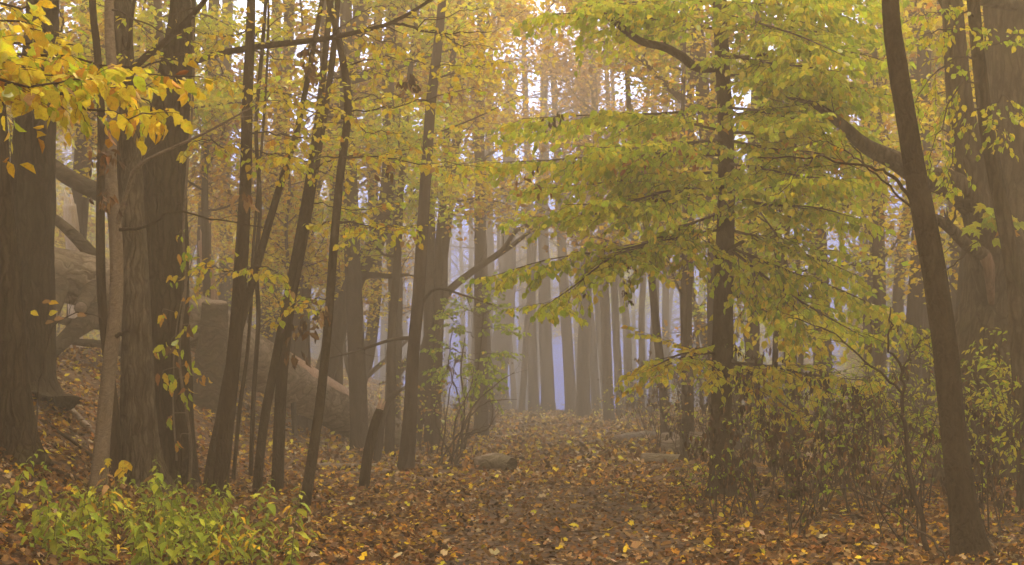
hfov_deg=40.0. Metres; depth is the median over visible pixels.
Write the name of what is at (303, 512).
green herb
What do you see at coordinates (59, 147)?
forest tree
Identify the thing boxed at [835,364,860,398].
thicket tree
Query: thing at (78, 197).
tree
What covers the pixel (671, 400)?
thicket tree
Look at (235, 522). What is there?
green herb
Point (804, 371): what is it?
thicket tree
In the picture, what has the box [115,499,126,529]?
green herb
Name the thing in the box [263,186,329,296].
understory tree
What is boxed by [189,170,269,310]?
understory tree
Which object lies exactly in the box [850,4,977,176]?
forest tree
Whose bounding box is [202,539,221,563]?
green herb
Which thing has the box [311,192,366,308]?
forest tree
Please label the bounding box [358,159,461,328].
understory tree
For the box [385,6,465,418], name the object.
tree
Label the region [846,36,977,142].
forest tree
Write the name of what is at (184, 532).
green herb
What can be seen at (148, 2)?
forest tree
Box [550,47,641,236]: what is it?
forest tree
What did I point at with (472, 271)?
tree
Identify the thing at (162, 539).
green herb
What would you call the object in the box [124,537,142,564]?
green herb
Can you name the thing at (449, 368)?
brushwood
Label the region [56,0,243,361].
understory tree
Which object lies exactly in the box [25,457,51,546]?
green herb
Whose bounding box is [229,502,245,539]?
green herb
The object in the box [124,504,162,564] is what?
green herb
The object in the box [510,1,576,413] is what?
forest tree
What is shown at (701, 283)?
understory tree
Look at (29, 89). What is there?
overhanging tree
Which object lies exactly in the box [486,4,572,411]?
forest tree
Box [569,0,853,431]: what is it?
forest tree
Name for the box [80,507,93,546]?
green herb
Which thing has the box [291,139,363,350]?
forest tree
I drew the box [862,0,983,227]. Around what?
forest tree
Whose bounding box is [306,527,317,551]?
green herb
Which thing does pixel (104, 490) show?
green herb
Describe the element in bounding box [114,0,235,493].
tree
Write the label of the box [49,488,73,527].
green herb
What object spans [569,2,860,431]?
forest tree
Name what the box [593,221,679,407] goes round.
forest tree
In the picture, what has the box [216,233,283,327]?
thicket tree
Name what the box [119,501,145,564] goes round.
green herb
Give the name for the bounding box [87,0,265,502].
sapling
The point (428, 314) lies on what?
forest tree
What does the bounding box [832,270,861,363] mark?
forest tree
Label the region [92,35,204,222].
forest tree
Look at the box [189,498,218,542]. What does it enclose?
green herb
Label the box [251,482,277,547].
green herb
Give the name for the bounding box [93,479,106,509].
green herb
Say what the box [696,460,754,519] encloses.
shrub
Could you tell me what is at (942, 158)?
understory tree
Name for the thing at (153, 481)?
green herb
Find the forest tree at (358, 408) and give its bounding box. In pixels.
[238,0,558,450]
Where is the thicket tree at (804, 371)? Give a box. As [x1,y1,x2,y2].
[763,299,846,397]
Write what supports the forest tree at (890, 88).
on the ground
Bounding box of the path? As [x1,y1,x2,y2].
[429,413,694,564]
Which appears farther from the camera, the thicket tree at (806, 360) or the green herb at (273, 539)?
the thicket tree at (806, 360)
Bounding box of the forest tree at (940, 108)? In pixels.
[862,6,984,123]
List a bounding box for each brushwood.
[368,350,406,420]
[374,359,467,453]
[422,371,477,439]
[442,349,512,426]
[494,395,511,414]
[535,403,557,412]
[591,396,602,415]
[598,373,646,429]
[610,350,697,446]
[614,392,633,415]
[618,352,679,430]
[639,330,743,458]
[644,334,706,431]
[663,328,741,431]
[690,352,753,457]
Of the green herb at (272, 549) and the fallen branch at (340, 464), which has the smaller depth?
the green herb at (272, 549)
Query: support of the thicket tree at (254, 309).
on the ground
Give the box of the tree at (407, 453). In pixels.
[306,0,524,471]
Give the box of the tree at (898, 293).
[888,188,910,410]
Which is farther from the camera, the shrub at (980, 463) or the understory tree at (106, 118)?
the understory tree at (106, 118)
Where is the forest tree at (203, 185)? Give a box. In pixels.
[71,0,314,298]
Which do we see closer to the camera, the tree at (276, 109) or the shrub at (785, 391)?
the shrub at (785, 391)
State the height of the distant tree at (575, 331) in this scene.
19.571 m
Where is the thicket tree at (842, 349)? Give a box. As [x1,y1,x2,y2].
[833,312,889,398]
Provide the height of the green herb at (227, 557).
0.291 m
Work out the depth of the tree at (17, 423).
15.98 m
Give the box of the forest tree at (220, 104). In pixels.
[58,0,313,153]
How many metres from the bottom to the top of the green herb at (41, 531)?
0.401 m
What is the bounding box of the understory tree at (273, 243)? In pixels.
[212,70,364,436]
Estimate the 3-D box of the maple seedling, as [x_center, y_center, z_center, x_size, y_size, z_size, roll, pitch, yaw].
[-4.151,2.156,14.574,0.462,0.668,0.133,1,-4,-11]
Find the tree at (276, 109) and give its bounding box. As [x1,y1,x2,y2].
[270,2,281,323]
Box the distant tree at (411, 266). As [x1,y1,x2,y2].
[404,216,458,354]
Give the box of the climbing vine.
[153,0,212,492]
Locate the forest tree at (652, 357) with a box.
[621,22,743,413]
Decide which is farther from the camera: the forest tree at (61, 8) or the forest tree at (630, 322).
the forest tree at (630, 322)
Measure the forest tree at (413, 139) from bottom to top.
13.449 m
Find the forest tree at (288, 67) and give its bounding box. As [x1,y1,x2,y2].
[237,0,380,342]
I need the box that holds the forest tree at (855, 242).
[826,190,868,396]
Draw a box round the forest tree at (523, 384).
[487,54,571,412]
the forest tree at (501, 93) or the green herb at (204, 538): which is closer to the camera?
the green herb at (204, 538)
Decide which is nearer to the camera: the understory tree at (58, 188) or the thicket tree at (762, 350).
the understory tree at (58, 188)
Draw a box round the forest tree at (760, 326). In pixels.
[706,253,773,352]
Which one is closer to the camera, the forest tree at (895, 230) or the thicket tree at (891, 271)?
the thicket tree at (891, 271)
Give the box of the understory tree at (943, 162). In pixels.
[910,124,961,238]
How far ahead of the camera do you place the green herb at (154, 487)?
13.74 m
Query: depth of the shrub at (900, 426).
17.92 m
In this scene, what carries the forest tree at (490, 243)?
on the ground
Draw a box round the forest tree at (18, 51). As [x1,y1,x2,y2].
[0,7,20,52]
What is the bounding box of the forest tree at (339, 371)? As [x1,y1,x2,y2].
[201,0,481,438]
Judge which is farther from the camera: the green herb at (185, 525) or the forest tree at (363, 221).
the forest tree at (363, 221)
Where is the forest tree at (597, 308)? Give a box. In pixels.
[511,87,625,407]
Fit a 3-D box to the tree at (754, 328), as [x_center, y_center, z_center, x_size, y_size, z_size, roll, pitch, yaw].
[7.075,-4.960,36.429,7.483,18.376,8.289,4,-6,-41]
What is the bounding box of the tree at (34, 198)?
[11,0,80,410]
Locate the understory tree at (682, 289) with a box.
[557,0,761,458]
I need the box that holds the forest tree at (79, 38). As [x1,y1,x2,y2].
[59,1,163,338]
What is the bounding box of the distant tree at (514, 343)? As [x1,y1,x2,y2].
[494,245,518,392]
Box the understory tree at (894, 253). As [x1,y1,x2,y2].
[794,82,909,415]
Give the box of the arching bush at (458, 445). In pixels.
[418,348,526,464]
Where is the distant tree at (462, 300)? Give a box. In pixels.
[435,198,495,407]
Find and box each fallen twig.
[575,528,606,532]
[828,514,875,518]
[853,560,908,564]
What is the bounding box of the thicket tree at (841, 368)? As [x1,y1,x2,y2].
[832,352,846,375]
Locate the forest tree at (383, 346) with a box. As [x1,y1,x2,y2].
[359,167,436,383]
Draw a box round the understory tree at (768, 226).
[691,28,930,472]
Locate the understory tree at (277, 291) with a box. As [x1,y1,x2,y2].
[220,193,321,339]
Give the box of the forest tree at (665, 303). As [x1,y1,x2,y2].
[658,12,686,401]
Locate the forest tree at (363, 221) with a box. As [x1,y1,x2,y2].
[358,193,386,298]
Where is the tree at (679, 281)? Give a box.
[622,223,706,381]
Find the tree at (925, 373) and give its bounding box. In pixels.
[908,0,936,422]
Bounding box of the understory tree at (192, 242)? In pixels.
[187,174,231,288]
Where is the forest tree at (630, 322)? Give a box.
[592,272,649,406]
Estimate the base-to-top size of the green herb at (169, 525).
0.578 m
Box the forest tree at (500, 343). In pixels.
[450,57,621,408]
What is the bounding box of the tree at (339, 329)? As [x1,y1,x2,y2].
[297,0,490,430]
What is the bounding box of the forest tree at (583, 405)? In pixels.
[488,5,687,416]
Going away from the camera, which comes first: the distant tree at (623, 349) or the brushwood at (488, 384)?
the brushwood at (488, 384)
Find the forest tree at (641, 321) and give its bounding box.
[578,62,686,415]
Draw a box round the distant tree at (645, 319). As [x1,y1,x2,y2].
[621,260,672,329]
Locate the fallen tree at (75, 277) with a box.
[54,159,416,446]
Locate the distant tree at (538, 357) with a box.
[518,177,572,397]
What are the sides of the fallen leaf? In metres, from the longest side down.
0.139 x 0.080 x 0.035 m
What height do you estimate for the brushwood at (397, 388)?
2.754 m
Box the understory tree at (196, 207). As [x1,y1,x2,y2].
[134,43,253,239]
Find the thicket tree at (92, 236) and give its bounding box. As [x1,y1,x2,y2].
[57,170,109,338]
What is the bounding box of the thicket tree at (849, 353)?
[833,281,892,394]
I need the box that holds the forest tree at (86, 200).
[1,0,218,238]
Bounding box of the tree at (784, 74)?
[466,0,933,500]
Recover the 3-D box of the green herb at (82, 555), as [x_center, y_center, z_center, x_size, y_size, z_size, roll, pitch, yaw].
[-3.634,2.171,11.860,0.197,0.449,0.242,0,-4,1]
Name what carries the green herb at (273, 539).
on the ground
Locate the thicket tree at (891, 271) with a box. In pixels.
[834,265,906,395]
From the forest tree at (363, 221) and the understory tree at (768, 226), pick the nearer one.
the understory tree at (768, 226)
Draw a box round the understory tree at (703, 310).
[679,201,790,404]
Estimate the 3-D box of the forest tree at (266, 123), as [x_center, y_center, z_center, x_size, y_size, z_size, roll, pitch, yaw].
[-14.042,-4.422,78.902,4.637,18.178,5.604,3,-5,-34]
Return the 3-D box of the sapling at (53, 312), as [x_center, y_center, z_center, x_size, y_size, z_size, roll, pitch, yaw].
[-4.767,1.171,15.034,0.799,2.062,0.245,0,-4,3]
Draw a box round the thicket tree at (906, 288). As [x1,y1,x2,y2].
[886,245,909,337]
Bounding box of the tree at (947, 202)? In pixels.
[937,9,951,301]
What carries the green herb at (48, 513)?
on the ground
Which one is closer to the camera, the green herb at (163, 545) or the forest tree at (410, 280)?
the green herb at (163, 545)
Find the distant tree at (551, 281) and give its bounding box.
[525,227,560,326]
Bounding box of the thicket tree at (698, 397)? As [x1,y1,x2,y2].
[694,379,707,407]
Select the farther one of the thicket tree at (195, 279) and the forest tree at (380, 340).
the forest tree at (380, 340)
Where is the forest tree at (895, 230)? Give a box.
[847,221,908,335]
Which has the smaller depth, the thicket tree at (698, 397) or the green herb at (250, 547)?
the green herb at (250, 547)
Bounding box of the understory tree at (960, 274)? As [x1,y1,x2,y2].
[852,0,984,314]
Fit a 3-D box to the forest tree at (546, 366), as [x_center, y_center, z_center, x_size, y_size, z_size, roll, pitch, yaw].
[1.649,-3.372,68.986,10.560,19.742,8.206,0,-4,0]
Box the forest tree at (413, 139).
[251,0,488,456]
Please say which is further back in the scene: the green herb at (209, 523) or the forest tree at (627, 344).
the forest tree at (627, 344)
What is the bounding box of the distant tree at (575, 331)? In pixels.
[548,191,636,392]
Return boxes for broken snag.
[62,189,82,347]
[198,229,217,299]
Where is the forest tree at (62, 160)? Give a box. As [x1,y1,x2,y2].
[7,107,71,198]
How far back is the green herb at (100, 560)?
11.79 m
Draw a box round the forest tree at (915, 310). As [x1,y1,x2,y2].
[880,0,982,439]
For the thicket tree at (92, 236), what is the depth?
61.74 m
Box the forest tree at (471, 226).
[456,9,541,410]
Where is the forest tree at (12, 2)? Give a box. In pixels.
[0,0,80,47]
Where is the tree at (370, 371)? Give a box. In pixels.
[343,5,407,381]
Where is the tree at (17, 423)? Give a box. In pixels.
[0,75,53,466]
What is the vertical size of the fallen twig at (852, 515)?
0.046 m
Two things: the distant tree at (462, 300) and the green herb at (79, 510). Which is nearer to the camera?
the green herb at (79, 510)
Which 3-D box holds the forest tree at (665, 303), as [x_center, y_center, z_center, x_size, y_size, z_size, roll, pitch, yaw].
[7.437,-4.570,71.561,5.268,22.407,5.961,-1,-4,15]
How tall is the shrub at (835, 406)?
2.191 m
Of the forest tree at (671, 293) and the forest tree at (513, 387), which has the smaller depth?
the forest tree at (513, 387)
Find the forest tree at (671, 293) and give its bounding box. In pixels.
[658,255,705,406]
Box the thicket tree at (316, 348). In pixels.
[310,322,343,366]
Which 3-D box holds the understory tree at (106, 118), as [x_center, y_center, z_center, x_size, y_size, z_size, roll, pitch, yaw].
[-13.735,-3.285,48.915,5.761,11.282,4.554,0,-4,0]
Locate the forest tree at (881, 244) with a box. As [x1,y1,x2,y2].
[843,0,945,420]
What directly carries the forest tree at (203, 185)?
on the ground
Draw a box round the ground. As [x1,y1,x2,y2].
[0,347,1023,564]
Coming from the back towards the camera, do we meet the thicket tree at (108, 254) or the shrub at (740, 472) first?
the thicket tree at (108, 254)
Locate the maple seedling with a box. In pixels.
[90,458,132,506]
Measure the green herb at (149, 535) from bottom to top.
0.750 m
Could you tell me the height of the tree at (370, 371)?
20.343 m
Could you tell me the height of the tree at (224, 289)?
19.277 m
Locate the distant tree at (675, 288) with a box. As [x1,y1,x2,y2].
[645,224,704,331]
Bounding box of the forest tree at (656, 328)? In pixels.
[523,0,741,439]
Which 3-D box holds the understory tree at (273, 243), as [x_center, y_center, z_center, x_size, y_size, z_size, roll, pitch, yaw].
[-5.278,-0.637,32.858,3.682,8.689,4.246,0,-4,0]
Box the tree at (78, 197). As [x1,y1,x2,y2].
[66,0,93,317]
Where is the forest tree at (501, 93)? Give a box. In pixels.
[379,0,562,424]
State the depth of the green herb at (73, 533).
11.58 m
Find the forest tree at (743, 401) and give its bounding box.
[738,308,763,405]
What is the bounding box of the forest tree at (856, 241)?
[827,191,897,318]
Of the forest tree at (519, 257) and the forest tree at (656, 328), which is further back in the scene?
the forest tree at (519, 257)
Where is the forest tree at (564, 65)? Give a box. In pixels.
[520,0,659,420]
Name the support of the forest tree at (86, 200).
on the ground
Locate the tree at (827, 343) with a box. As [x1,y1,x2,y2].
[799,13,833,424]
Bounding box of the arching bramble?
[784,454,948,560]
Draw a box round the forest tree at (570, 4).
[484,0,764,451]
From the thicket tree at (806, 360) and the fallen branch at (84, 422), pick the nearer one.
the fallen branch at (84, 422)
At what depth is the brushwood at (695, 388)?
34.74 m
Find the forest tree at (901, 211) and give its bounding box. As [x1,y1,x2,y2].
[887,161,945,250]
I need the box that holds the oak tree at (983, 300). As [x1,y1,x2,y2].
[754,0,1023,485]
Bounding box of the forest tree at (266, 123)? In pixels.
[252,59,295,199]
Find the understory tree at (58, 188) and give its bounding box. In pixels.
[7,106,108,256]
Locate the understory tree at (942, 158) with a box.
[938,8,983,272]
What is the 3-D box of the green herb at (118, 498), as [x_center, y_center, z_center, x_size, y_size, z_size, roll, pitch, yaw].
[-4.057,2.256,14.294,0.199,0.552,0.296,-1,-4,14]
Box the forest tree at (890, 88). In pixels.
[831,2,941,391]
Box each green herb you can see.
[0,446,43,522]
[0,482,6,507]
[10,509,37,552]
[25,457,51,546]
[36,485,58,559]
[36,511,47,548]
[37,512,63,557]
[43,498,67,564]
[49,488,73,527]
[49,510,82,564]
[58,487,92,547]
[59,482,79,534]
[63,519,79,546]
[66,512,89,560]
[68,512,91,543]
[75,486,113,554]
[78,484,93,524]
[78,529,98,563]
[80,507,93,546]
[82,483,104,533]
[84,517,100,552]
[89,479,123,536]
[91,509,108,547]
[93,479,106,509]
[94,458,126,544]
[94,512,119,564]
[94,547,108,564]
[95,533,115,564]
[96,481,120,532]
[98,472,129,519]
[104,477,124,526]
[104,489,122,530]
[108,528,129,564]
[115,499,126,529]
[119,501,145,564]
[122,495,141,551]
[123,498,144,537]
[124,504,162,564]
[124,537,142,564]
[127,476,150,524]
[128,477,157,526]
[131,511,156,564]
[133,499,158,564]
[140,494,156,529]
[142,485,168,532]
[143,456,168,531]
[148,461,165,523]
[150,477,187,540]
[151,486,174,547]
[154,512,177,564]
[157,506,166,538]
[159,479,184,559]
[163,509,182,564]
[168,475,187,535]
[170,531,201,564]
[175,492,192,540]
[176,510,195,550]
[178,516,188,547]
[181,476,197,532]
[184,478,213,564]
[184,509,214,563]
[185,533,197,563]
[187,503,198,532]
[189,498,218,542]
[189,507,209,564]
[194,510,223,564]
[195,481,225,548]
[200,503,237,560]
[202,492,236,557]
[202,504,224,544]
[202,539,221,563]
[206,490,222,537]
[207,512,232,564]
[210,480,255,554]
[218,545,236,564]
[220,480,235,530]
[221,494,236,531]
[222,533,250,564]
[228,522,239,541]
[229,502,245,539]
[231,477,274,553]
[232,515,247,547]
[236,511,264,564]
[237,532,259,564]
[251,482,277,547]
[251,526,271,564]
[259,512,277,563]
[263,535,276,564]
[267,502,294,556]
[273,523,296,564]
[277,480,310,564]
[288,534,304,558]
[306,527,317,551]
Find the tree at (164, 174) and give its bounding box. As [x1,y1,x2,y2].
[142,0,502,490]
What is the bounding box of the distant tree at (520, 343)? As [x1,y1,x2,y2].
[495,181,558,407]
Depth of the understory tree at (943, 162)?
39.69 m
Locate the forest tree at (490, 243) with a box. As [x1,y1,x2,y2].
[449,102,555,342]
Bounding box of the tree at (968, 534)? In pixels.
[754,0,996,561]
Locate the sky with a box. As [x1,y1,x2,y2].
[0,0,948,409]
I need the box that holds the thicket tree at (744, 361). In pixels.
[737,341,778,405]
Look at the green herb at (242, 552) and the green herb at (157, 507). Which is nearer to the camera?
the green herb at (242, 552)
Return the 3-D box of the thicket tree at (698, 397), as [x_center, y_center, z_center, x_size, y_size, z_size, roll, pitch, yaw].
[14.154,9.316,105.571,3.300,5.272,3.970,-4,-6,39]
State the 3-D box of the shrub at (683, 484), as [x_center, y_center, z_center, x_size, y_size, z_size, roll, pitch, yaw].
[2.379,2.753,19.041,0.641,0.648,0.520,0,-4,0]
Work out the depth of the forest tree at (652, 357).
61.79 m
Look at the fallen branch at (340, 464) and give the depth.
27.79 m
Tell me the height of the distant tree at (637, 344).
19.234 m
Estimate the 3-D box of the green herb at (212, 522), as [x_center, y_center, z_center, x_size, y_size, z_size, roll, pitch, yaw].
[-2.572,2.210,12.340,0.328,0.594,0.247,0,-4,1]
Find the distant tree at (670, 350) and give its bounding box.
[646,261,679,397]
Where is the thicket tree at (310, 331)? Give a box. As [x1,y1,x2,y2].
[310,300,319,357]
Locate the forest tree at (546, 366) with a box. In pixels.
[460,28,618,411]
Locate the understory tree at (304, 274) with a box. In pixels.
[215,163,344,364]
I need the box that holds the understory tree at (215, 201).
[189,30,320,392]
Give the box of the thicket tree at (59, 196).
[55,184,95,333]
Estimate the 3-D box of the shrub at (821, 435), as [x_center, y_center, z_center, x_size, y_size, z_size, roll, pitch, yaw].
[3.710,1.858,17.732,1.954,2.213,1.493,0,-4,0]
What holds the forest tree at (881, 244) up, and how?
on the ground
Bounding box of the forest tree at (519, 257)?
[493,227,560,407]
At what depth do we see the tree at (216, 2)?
39.77 m
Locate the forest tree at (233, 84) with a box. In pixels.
[193,57,242,189]
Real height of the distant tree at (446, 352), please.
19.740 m
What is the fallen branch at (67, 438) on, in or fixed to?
on the ground
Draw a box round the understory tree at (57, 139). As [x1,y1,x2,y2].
[6,81,92,173]
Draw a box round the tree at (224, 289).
[218,0,232,310]
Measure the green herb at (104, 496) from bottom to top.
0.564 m
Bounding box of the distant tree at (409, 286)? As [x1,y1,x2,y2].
[401,216,435,391]
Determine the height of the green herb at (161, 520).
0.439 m
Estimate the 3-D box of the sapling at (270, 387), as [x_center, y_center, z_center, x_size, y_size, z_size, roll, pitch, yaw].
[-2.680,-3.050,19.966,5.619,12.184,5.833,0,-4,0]
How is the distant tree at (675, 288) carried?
on the ground
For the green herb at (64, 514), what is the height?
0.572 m
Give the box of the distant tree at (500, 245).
[465,183,537,312]
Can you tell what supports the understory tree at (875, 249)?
on the ground
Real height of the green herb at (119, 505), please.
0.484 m
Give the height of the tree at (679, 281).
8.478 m
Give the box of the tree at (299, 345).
[233,0,450,360]
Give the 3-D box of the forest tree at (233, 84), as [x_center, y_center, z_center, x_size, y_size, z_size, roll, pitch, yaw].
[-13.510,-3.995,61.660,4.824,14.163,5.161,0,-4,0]
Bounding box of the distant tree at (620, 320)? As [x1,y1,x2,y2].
[569,271,650,326]
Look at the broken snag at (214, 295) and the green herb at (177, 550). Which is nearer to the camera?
the green herb at (177, 550)
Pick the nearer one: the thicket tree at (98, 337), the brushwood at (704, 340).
the brushwood at (704, 340)
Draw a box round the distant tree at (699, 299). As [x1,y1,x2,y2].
[660,223,705,397]
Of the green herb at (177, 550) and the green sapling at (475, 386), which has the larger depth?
the green sapling at (475, 386)
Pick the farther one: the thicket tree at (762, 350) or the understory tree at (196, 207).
the thicket tree at (762, 350)
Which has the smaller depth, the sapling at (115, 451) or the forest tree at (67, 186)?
the sapling at (115, 451)
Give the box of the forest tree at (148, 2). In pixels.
[141,0,161,156]
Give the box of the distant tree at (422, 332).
[402,201,465,343]
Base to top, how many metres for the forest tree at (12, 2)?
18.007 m
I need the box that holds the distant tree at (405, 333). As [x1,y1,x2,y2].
[360,159,437,375]
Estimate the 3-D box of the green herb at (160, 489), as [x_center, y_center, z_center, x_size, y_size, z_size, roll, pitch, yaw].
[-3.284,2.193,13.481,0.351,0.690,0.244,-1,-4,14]
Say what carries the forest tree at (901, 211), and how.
on the ground
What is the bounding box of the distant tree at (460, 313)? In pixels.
[450,222,468,403]
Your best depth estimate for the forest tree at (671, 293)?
97.54 m
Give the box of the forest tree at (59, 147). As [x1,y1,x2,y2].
[7,105,72,203]
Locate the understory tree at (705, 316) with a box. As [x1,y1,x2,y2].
[661,98,813,433]
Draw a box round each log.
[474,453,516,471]
[612,431,655,442]
[640,453,683,464]
[661,432,709,453]
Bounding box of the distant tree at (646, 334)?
[635,281,678,398]
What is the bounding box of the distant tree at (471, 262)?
[448,146,521,401]
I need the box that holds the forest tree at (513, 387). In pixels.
[454,184,557,409]
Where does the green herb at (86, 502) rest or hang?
on the ground
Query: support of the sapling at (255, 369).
on the ground
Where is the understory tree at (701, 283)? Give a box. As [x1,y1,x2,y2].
[621,127,762,424]
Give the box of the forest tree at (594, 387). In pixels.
[545,97,601,409]
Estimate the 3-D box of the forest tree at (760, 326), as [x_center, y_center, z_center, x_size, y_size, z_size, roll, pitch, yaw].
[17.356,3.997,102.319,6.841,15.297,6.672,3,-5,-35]
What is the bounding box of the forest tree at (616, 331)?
[562,26,661,414]
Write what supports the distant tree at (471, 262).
on the ground
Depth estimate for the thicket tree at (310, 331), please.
108.92 m
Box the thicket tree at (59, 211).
[54,190,108,338]
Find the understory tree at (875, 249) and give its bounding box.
[790,0,967,437]
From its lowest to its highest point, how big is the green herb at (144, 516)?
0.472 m
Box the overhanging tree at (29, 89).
[0,0,216,177]
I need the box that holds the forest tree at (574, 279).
[548,228,629,344]
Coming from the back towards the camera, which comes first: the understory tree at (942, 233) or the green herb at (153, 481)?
the understory tree at (942, 233)
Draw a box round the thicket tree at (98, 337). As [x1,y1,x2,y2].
[92,246,120,339]
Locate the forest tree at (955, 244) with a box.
[836,0,983,319]
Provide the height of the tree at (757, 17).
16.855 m
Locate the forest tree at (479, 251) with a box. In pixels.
[357,0,558,435]
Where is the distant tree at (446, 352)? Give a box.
[441,221,468,406]
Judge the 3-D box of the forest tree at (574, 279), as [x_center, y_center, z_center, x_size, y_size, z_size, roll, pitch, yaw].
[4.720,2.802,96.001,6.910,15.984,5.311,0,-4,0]
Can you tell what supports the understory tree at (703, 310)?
on the ground
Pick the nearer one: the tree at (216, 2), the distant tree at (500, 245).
the tree at (216, 2)
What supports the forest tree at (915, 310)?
on the ground
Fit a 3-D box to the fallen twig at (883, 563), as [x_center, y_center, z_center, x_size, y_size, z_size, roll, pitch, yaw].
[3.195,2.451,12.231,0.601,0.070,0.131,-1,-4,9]
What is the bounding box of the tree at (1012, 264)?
[905,0,1023,513]
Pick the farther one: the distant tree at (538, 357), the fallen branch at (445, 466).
the distant tree at (538, 357)
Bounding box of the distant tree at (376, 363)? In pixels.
[362,208,382,379]
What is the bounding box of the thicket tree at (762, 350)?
[740,333,772,390]
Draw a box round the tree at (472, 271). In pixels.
[416,1,564,442]
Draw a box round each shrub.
[665,462,708,505]
[683,365,803,520]
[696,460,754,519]
[725,344,885,514]
[732,349,817,477]
[757,427,846,535]
[780,327,914,479]
[784,339,942,513]
[829,336,997,508]
[836,312,939,470]
[849,423,946,545]
[894,326,1014,490]
[932,408,1023,534]
[975,341,1023,502]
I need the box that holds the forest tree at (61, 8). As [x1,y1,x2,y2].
[2,0,100,123]
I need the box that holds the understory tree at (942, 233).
[900,204,950,338]
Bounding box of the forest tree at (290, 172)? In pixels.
[216,128,315,271]
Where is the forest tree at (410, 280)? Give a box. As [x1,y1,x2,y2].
[387,237,457,339]
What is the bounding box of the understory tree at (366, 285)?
[277,205,402,340]
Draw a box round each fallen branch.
[40,419,91,456]
[47,466,88,483]
[69,408,94,434]
[317,463,394,467]
[336,469,397,475]
[418,463,473,469]
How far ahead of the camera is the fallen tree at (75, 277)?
28.65 m
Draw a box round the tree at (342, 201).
[340,5,358,281]
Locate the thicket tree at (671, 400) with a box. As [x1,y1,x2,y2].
[658,379,680,407]
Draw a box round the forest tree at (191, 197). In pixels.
[189,130,234,286]
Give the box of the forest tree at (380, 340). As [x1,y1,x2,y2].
[367,214,414,381]
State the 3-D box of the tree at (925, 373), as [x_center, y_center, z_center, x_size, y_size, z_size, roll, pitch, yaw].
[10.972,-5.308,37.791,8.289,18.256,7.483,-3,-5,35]
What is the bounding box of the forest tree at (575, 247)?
[517,78,637,313]
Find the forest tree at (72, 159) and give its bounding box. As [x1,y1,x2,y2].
[56,132,94,328]
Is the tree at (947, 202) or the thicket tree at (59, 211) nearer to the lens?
the tree at (947, 202)
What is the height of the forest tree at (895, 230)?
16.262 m
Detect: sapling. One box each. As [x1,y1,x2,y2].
[31,297,100,485]
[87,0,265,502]
[89,0,122,479]
[172,0,356,499]
[203,0,364,488]
[227,0,495,507]
[231,0,269,481]
[248,0,325,479]
[252,0,410,491]
[271,0,458,491]
[419,272,530,449]
[775,301,930,553]
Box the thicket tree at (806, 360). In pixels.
[759,334,811,402]
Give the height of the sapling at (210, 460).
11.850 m
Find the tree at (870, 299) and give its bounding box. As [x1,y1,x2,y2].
[866,20,873,416]
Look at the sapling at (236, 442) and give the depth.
21.00 m
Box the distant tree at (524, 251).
[513,208,553,409]
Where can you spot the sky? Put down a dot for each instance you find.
(557, 347)
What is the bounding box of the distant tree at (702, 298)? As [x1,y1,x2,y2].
[646,195,735,401]
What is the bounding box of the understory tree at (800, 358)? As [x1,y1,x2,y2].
[702,83,910,417]
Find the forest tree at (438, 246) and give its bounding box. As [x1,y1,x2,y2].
[352,0,585,445]
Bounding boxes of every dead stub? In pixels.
[358,399,385,487]
[373,386,404,462]
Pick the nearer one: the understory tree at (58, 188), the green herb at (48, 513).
the green herb at (48, 513)
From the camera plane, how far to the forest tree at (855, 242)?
77.08 m
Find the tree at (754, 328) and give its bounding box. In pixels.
[746,2,761,445]
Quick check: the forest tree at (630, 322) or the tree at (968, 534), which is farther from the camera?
the forest tree at (630, 322)
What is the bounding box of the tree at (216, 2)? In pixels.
[197,0,238,294]
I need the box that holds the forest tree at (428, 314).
[301,0,521,444]
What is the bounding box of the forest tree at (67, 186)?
[56,113,105,205]
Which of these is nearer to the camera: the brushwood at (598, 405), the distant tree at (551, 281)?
the brushwood at (598, 405)
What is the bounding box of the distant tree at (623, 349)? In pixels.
[611,287,638,385]
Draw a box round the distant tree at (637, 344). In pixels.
[620,290,671,406]
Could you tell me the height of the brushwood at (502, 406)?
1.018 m
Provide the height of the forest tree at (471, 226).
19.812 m
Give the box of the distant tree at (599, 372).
[570,248,635,407]
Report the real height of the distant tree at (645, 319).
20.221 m
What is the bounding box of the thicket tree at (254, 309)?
[233,232,261,319]
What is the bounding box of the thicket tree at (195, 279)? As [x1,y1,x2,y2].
[189,183,235,291]
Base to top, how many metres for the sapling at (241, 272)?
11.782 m
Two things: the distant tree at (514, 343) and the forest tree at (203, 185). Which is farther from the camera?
the distant tree at (514, 343)
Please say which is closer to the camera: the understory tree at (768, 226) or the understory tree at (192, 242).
the understory tree at (768, 226)
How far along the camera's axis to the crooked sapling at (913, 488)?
13.50 m
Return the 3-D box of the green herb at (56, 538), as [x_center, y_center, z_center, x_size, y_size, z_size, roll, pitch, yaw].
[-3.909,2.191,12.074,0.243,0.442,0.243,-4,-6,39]
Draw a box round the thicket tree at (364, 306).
[319,303,368,365]
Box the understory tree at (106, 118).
[63,33,194,236]
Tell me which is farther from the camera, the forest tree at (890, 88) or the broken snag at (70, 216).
the forest tree at (890, 88)
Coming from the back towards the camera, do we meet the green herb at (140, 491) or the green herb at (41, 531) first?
the green herb at (140, 491)
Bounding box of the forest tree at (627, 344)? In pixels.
[567,46,665,410]
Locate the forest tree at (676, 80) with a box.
[612,60,694,407]
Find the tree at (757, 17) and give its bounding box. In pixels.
[755,0,800,470]
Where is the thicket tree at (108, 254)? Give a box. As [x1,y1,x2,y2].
[87,218,108,336]
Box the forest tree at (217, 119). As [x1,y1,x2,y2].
[196,0,282,269]

